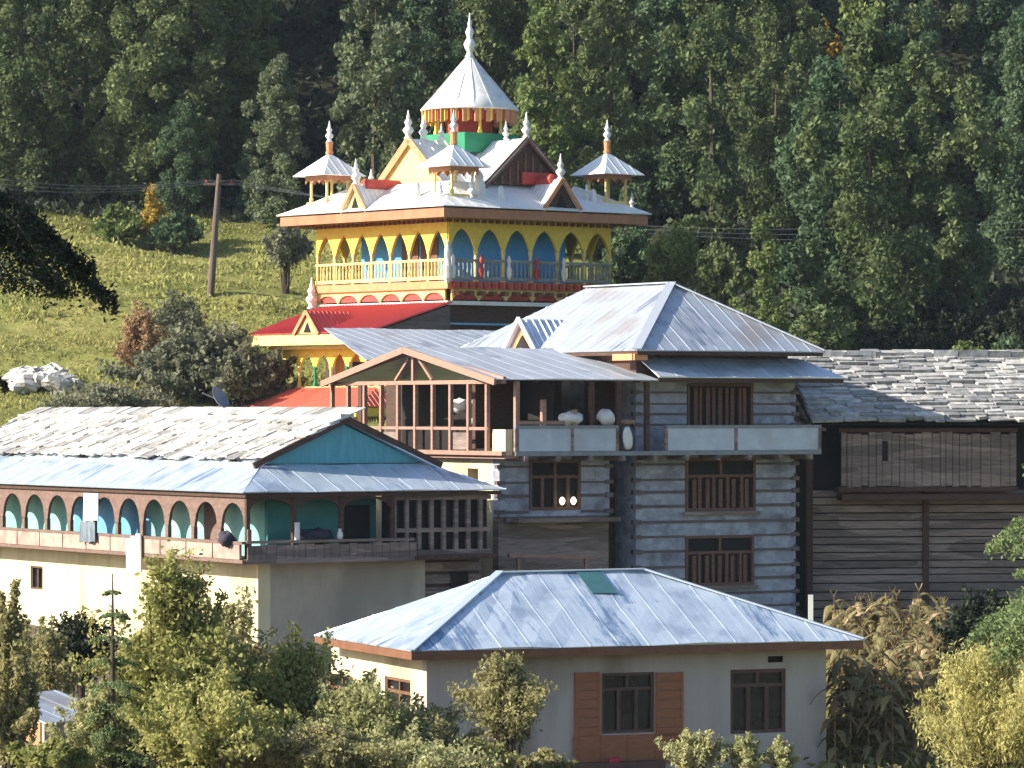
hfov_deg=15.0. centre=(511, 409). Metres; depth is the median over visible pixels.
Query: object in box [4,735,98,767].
shrub
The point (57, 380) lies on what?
rock
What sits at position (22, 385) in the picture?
rock
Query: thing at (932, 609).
maize plant
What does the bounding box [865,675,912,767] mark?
maize plant
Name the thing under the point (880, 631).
maize plant
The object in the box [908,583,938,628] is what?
maize plant
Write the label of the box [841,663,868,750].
maize plant
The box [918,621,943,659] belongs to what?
maize plant
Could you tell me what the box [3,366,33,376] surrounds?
rock
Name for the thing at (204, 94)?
evergreen tree
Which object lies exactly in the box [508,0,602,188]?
evergreen tree
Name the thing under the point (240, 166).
evergreen tree
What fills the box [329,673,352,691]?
window
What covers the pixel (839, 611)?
maize plant
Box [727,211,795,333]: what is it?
evergreen tree
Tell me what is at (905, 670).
maize plant
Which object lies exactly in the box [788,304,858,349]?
shrub
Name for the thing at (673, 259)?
shrub
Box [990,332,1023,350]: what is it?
shrub
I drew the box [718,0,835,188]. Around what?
evergreen tree
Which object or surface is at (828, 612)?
maize plant
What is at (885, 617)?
maize plant
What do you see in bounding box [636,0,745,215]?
evergreen tree
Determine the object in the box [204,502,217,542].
door
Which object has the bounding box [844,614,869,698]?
maize plant
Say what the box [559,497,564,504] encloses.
lamp
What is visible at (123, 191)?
power line
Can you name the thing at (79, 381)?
rock
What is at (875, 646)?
maize plant
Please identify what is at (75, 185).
power line
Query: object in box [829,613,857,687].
maize plant
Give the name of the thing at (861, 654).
maize plant
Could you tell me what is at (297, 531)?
churn
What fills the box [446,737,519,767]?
shrub
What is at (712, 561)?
window
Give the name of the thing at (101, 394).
shrub
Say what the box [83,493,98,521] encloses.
hanging cloth
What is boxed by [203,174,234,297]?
utility pole
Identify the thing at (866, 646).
maize plant
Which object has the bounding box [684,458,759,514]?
window
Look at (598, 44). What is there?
evergreen tree
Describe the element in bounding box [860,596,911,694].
maize plant
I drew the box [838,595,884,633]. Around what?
maize plant
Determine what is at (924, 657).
maize plant
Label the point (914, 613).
maize plant
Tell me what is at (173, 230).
shrub
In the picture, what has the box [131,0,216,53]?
evergreen tree
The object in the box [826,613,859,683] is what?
maize plant
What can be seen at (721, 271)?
shrub
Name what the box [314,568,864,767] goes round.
plastered house
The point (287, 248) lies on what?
tree
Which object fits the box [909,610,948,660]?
maize plant
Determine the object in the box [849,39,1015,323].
evergreen tree
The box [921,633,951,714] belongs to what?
maize plant
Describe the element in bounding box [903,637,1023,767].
feathery bush
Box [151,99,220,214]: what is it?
evergreen tree
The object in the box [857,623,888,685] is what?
maize plant
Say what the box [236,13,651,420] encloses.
temple
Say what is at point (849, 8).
evergreen tree
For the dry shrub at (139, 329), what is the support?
on the ground at (20, 328)
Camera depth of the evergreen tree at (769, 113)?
203.50 m
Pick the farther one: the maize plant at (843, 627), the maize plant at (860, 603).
the maize plant at (860, 603)
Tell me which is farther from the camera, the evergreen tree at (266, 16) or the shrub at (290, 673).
the evergreen tree at (266, 16)
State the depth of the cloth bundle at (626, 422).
118.96 m
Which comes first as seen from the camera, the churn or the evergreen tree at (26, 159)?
the churn
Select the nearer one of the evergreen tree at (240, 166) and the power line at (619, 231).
the power line at (619, 231)
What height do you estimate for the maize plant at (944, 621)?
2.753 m
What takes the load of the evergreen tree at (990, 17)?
on the ground at (20, 328)
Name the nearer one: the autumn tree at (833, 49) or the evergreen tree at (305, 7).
the autumn tree at (833, 49)
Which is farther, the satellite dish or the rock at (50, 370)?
the rock at (50, 370)
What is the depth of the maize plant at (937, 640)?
99.98 m
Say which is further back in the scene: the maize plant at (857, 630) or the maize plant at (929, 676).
the maize plant at (857, 630)
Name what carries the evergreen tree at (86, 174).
on the ground at (20, 328)
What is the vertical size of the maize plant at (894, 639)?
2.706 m
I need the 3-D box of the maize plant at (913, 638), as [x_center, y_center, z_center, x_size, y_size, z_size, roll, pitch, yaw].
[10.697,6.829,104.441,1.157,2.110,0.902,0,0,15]
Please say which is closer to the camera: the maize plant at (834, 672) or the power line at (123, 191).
the maize plant at (834, 672)
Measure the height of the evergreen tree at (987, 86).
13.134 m
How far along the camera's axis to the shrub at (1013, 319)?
165.71 m
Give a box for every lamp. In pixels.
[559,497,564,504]
[571,497,575,504]
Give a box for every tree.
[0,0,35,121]
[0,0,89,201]
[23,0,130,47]
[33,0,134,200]
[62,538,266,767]
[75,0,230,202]
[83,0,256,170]
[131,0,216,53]
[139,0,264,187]
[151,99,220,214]
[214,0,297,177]
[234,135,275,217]
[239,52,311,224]
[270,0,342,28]
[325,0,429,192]
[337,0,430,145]
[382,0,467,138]
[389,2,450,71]
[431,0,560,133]
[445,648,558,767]
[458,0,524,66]
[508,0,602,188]
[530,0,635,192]
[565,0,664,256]
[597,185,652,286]
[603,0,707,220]
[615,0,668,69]
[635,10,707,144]
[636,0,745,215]
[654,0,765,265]
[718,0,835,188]
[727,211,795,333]
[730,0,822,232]
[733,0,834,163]
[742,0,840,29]
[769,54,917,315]
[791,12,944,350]
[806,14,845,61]
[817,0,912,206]
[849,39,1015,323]
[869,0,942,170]
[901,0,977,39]
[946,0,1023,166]
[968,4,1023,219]
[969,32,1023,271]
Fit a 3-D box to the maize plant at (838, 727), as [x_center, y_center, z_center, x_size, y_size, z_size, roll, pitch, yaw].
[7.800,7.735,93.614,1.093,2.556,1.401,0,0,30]
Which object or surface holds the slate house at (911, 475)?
on the ground at (20, 328)
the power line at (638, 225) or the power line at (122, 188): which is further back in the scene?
the power line at (638, 225)
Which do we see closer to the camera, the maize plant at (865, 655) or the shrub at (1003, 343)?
the maize plant at (865, 655)
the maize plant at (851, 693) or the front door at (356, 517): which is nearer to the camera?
the maize plant at (851, 693)
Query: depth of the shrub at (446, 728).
78.83 m
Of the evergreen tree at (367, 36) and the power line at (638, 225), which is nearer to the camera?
the power line at (638, 225)
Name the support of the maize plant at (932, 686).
on the ground at (20, 328)
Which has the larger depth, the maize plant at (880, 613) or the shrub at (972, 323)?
the shrub at (972, 323)
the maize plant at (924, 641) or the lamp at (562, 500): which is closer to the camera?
the maize plant at (924, 641)
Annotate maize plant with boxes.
[810,678,861,767]
[823,590,853,666]
[823,609,846,705]
[826,602,860,677]
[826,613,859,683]
[826,619,845,704]
[826,649,857,711]
[826,649,860,720]
[826,649,864,751]
[826,649,873,737]
[826,650,861,751]
[826,679,870,767]
[826,682,860,767]
[828,596,876,665]
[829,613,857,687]
[830,623,880,711]
[830,631,877,692]
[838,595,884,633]
[839,670,880,752]
[841,660,880,722]
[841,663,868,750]
[843,592,892,668]
[844,593,868,630]
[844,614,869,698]
[844,618,876,691]
[844,649,868,716]
[844,677,891,767]
[848,657,888,735]
[849,678,897,765]
[851,599,890,630]
[853,617,903,706]
[855,668,910,767]
[856,641,890,737]
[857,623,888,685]
[857,643,909,735]
[857,672,882,750]
[859,647,901,745]
[860,593,910,661]
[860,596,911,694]
[864,623,907,704]
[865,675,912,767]
[867,598,888,635]
[868,625,914,696]
[872,586,908,644]
[872,598,900,637]
[872,626,903,718]
[872,680,915,767]
[874,611,915,675]
[880,626,915,693]
[880,640,909,705]
[880,643,914,742]
[881,589,909,651]
[881,658,925,747]
[883,646,908,716]
[884,631,935,701]
[887,621,918,695]
[892,662,929,761]
[893,595,932,657]
[893,645,940,742]
[894,627,932,721]
[896,661,939,749]
[899,606,938,659]
[899,623,943,700]
[900,654,943,731]
[901,620,919,680]
[901,660,938,761]
[902,624,916,652]
[902,691,941,767]
[903,591,930,637]
[904,591,939,645]
[905,648,929,680]
[907,662,944,726]
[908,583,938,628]
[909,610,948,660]
[913,643,943,749]
[914,634,938,704]
[915,658,958,767]
[916,597,949,634]
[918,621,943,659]
[919,610,942,642]
[921,597,956,654]
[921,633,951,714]
[924,598,955,661]
[926,596,956,664]
[926,643,962,713]
[928,631,960,710]
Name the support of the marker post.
on the ground at (20, 328)
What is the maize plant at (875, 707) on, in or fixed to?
on the ground at (20, 328)
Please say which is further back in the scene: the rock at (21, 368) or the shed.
the rock at (21, 368)
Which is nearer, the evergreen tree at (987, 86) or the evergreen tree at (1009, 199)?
the evergreen tree at (1009, 199)
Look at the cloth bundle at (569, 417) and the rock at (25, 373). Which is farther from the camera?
the rock at (25, 373)
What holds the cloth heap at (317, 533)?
on the arcaded house at (257, 482)
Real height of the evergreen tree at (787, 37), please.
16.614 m
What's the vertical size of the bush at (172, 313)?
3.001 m
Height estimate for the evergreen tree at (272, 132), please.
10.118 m
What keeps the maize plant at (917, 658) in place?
on the ground at (20, 328)
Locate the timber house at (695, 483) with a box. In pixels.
[320,282,845,616]
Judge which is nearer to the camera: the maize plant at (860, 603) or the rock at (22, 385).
the maize plant at (860, 603)
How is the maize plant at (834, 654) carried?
on the ground at (20, 328)
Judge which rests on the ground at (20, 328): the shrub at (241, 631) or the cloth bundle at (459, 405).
the shrub at (241, 631)
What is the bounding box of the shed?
[324,328,494,441]
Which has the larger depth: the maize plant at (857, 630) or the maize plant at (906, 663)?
the maize plant at (857, 630)
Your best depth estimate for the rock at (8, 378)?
164.66 m
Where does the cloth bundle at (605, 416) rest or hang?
on the timber house at (695, 483)
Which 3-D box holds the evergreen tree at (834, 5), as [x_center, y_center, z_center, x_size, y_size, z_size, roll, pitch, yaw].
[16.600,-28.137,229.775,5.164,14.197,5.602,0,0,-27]
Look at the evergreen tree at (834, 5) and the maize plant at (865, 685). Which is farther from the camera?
the evergreen tree at (834, 5)
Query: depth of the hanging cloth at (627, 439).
118.57 m
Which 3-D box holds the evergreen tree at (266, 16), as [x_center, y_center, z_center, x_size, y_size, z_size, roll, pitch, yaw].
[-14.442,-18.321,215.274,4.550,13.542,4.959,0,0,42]
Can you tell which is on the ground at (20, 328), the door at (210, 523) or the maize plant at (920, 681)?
the maize plant at (920, 681)
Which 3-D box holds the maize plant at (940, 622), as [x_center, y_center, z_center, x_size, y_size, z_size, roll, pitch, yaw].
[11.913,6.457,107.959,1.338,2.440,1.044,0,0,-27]
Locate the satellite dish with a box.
[202,386,228,407]
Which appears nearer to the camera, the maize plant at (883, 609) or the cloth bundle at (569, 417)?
the maize plant at (883, 609)
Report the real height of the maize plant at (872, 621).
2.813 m
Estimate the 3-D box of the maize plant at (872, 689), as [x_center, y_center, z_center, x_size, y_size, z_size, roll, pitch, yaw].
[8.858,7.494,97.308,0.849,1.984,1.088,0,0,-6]
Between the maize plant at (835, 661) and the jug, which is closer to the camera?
the maize plant at (835, 661)
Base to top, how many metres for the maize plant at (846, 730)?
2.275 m
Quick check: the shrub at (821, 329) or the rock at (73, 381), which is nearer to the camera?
the shrub at (821, 329)
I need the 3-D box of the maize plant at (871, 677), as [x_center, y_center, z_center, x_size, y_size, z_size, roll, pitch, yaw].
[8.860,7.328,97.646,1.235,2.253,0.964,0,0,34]
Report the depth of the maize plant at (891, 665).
97.62 m
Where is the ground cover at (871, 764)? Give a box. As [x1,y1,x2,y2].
[101,716,1023,767]
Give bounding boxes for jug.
[337,529,342,538]
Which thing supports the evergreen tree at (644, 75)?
on the ground at (20, 328)
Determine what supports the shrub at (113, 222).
on the ground at (20, 328)
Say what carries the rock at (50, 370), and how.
on the ground at (20, 328)
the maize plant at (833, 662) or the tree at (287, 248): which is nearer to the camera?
the maize plant at (833, 662)
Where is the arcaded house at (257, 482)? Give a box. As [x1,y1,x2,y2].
[0,407,505,667]
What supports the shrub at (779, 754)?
on the ground at (20, 328)
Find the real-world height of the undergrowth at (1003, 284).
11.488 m
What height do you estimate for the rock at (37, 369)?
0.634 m
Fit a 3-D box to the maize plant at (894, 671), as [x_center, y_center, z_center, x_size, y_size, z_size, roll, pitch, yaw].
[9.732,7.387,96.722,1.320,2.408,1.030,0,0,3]
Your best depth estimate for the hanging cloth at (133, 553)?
115.50 m
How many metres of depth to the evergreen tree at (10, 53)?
220.31 m
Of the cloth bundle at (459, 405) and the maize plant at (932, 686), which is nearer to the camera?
the maize plant at (932, 686)
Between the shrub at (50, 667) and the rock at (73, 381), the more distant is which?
the rock at (73, 381)
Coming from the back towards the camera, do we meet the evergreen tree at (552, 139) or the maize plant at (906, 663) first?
the evergreen tree at (552, 139)
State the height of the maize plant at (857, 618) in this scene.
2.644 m
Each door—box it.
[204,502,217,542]
[344,505,369,543]
[402,238,418,281]
[421,237,437,281]
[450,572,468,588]
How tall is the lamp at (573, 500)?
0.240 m
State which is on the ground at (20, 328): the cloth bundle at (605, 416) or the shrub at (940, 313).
the shrub at (940, 313)
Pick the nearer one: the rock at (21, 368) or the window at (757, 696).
the window at (757, 696)
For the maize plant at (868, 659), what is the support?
on the ground at (20, 328)
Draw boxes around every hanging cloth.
[79,521,95,542]
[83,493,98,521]
[126,534,141,572]
[623,426,632,449]
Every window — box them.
[32,566,42,589]
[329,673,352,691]
[386,676,409,710]
[529,460,580,509]
[602,672,653,733]
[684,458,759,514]
[685,535,758,589]
[687,383,752,424]
[730,668,784,733]
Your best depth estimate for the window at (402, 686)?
91.81 m
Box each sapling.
[70,573,156,767]
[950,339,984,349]
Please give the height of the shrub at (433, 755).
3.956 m
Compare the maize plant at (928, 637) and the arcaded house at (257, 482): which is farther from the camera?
the arcaded house at (257, 482)
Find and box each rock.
[2,372,13,381]
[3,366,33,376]
[8,377,41,393]
[12,369,35,379]
[30,366,46,371]
[33,370,47,388]
[41,371,75,390]
[42,362,61,368]
[43,366,65,374]
[48,384,73,393]
[69,378,78,390]
[75,378,84,388]
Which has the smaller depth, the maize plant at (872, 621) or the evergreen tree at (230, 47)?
the maize plant at (872, 621)
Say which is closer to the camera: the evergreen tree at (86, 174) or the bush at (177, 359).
the bush at (177, 359)
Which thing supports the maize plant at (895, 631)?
on the ground at (20, 328)
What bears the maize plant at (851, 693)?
on the ground at (20, 328)
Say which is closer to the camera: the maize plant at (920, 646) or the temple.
the maize plant at (920, 646)
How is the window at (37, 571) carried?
in the arcaded house at (257, 482)
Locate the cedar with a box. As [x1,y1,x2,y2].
[0,187,119,396]
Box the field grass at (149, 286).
[0,206,385,423]
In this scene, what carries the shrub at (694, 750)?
on the ground at (20, 328)
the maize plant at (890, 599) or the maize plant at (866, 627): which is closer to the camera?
the maize plant at (866, 627)
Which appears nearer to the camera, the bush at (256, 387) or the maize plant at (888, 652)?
the maize plant at (888, 652)
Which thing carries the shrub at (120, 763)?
on the ground at (20, 328)
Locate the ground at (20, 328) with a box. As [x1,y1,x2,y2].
[0,0,1023,767]
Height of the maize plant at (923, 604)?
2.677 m
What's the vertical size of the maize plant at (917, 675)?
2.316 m
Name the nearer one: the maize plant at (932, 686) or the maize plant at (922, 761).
the maize plant at (922, 761)
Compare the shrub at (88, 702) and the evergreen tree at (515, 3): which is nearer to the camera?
the shrub at (88, 702)
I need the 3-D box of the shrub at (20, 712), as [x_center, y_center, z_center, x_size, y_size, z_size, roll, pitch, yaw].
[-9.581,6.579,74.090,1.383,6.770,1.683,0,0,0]
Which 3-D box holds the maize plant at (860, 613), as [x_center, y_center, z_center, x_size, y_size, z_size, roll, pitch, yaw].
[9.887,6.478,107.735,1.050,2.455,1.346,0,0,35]
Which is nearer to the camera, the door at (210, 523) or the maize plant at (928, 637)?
the maize plant at (928, 637)
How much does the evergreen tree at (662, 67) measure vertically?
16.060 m
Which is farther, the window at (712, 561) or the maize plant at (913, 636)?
the window at (712, 561)
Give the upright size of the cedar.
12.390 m
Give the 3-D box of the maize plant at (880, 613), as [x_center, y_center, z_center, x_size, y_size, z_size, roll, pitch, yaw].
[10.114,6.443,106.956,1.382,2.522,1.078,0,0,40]
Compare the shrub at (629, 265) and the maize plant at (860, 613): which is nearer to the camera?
the maize plant at (860, 613)
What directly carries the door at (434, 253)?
in the temple
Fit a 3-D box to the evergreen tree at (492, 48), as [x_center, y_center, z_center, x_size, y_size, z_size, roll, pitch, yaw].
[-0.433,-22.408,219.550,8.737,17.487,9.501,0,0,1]
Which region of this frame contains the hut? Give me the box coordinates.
[0,690,81,767]
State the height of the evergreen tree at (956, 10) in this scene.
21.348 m
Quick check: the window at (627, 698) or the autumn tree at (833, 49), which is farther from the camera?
the autumn tree at (833, 49)
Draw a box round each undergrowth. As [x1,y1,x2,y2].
[0,0,1019,224]
[662,210,1023,335]
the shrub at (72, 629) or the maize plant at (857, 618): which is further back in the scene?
the maize plant at (857, 618)
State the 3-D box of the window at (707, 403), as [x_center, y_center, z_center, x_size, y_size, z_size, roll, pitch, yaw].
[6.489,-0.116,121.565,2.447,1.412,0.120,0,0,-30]
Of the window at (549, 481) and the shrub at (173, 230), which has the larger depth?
the shrub at (173, 230)
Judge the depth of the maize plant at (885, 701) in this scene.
93.80 m
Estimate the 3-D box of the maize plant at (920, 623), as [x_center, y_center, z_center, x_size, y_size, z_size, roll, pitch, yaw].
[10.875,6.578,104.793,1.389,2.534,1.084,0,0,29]
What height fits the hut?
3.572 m
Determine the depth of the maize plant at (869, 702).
93.82 m
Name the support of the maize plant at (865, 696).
on the ground at (20, 328)
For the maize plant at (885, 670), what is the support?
on the ground at (20, 328)
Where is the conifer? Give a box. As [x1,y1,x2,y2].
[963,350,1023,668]
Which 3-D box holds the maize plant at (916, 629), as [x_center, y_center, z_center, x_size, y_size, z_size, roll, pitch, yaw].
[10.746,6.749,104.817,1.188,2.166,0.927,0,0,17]
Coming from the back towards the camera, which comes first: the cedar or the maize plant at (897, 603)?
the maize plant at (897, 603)
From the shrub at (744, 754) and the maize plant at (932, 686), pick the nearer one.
the shrub at (744, 754)
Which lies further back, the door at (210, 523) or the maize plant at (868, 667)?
the door at (210, 523)
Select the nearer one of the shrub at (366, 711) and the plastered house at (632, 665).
the shrub at (366, 711)
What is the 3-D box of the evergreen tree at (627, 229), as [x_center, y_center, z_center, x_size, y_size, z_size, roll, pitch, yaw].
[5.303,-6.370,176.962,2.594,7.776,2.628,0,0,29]
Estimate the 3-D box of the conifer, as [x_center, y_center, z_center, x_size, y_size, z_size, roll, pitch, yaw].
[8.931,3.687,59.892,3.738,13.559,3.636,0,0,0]
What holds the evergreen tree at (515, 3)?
on the ground at (20, 328)
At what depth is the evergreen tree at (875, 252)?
167.40 m
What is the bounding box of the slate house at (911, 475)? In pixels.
[788,349,1023,623]
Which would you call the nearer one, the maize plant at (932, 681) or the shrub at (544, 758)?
the shrub at (544, 758)
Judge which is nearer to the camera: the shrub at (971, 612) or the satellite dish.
the shrub at (971, 612)
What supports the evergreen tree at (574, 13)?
on the ground at (20, 328)
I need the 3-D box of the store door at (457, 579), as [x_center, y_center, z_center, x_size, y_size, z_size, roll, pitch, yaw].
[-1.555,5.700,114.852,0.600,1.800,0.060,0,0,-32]
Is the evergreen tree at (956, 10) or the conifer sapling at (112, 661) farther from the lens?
the evergreen tree at (956, 10)
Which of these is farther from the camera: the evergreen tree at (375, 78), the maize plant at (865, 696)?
the evergreen tree at (375, 78)
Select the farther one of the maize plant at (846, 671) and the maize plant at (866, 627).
the maize plant at (866, 627)
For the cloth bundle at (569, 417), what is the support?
on the timber house at (695, 483)
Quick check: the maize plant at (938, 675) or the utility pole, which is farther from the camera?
the utility pole
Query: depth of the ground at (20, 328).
195.15 m
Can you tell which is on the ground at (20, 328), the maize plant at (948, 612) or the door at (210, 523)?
the maize plant at (948, 612)
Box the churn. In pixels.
[294,522,299,539]
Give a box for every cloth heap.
[218,530,236,547]
[300,527,333,543]
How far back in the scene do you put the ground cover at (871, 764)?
94.25 m
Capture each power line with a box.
[3,179,201,185]
[7,180,215,188]
[9,180,227,191]
[209,180,1017,228]
[222,180,1023,234]
[234,180,1012,239]
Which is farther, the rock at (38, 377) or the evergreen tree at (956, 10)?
the evergreen tree at (956, 10)
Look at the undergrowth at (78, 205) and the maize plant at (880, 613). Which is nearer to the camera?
the maize plant at (880, 613)
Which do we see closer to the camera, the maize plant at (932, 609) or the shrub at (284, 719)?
the shrub at (284, 719)
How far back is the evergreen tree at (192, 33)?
215.51 m
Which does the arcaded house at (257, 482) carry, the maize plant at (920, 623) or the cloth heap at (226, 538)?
the cloth heap at (226, 538)
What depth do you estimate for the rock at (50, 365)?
167.00 m
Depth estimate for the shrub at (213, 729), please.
72.68 m
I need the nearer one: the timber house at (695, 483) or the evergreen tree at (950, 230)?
the timber house at (695, 483)
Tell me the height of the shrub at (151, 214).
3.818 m
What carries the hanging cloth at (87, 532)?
hanging from the arcaded house at (257, 482)
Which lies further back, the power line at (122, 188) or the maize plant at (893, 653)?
the power line at (122, 188)
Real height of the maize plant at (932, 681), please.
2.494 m
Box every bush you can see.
[94,314,294,405]
[134,287,208,341]
[199,340,307,406]
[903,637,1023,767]
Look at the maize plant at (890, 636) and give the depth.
102.41 m
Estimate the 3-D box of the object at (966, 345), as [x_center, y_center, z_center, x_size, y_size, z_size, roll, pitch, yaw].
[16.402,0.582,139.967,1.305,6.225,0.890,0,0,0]
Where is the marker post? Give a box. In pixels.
[808,595,812,620]
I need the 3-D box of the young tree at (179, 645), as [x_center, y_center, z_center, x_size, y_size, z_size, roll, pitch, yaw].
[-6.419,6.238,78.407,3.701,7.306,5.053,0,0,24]
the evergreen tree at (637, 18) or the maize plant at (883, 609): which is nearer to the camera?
the maize plant at (883, 609)
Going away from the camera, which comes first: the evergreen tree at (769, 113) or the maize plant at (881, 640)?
the maize plant at (881, 640)
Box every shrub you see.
[0,578,43,767]
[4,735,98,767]
[20,614,80,697]
[30,610,120,699]
[36,376,180,407]
[44,679,130,767]
[90,201,145,246]
[108,718,157,767]
[110,657,285,767]
[112,297,166,368]
[137,182,166,250]
[140,210,208,254]
[167,699,319,767]
[208,586,284,705]
[231,620,377,730]
[246,714,432,767]
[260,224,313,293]
[292,675,472,765]
[312,733,507,767]
[391,691,495,750]
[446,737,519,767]
[507,746,578,767]
[599,228,656,286]
[643,220,706,290]
[653,727,731,767]
[691,240,746,306]
[722,731,765,767]
[750,734,801,767]
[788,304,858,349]
[849,317,945,350]
[906,291,992,349]
[929,583,1023,672]
[931,298,1005,349]
[971,295,1023,349]
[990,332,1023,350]
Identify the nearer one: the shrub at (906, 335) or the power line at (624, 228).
the shrub at (906, 335)
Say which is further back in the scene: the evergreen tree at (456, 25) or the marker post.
the evergreen tree at (456, 25)
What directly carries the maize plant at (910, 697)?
on the ground at (20, 328)
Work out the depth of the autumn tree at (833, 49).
221.50 m
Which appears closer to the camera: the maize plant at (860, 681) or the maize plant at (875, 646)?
the maize plant at (860, 681)
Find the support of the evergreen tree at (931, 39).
on the ground at (20, 328)
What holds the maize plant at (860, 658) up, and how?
on the ground at (20, 328)
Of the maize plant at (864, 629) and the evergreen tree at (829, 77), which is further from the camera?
the evergreen tree at (829, 77)
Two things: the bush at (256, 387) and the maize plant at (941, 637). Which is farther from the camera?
the bush at (256, 387)
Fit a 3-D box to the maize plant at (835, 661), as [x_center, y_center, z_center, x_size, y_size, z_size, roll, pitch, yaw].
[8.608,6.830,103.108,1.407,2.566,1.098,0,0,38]
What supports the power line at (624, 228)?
attached to the utility pole
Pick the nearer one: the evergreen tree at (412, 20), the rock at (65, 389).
the rock at (65, 389)
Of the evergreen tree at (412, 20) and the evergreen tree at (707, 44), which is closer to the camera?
the evergreen tree at (707, 44)
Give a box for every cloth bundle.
[454,397,465,413]
[558,411,582,424]
[596,409,614,424]
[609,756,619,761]
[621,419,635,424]
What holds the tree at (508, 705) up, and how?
on the ground at (20, 328)
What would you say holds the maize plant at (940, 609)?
on the ground at (20, 328)
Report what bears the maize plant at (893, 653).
on the ground at (20, 328)
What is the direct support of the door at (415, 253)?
in the temple
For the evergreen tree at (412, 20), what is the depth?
226.20 m
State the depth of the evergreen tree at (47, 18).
226.99 m

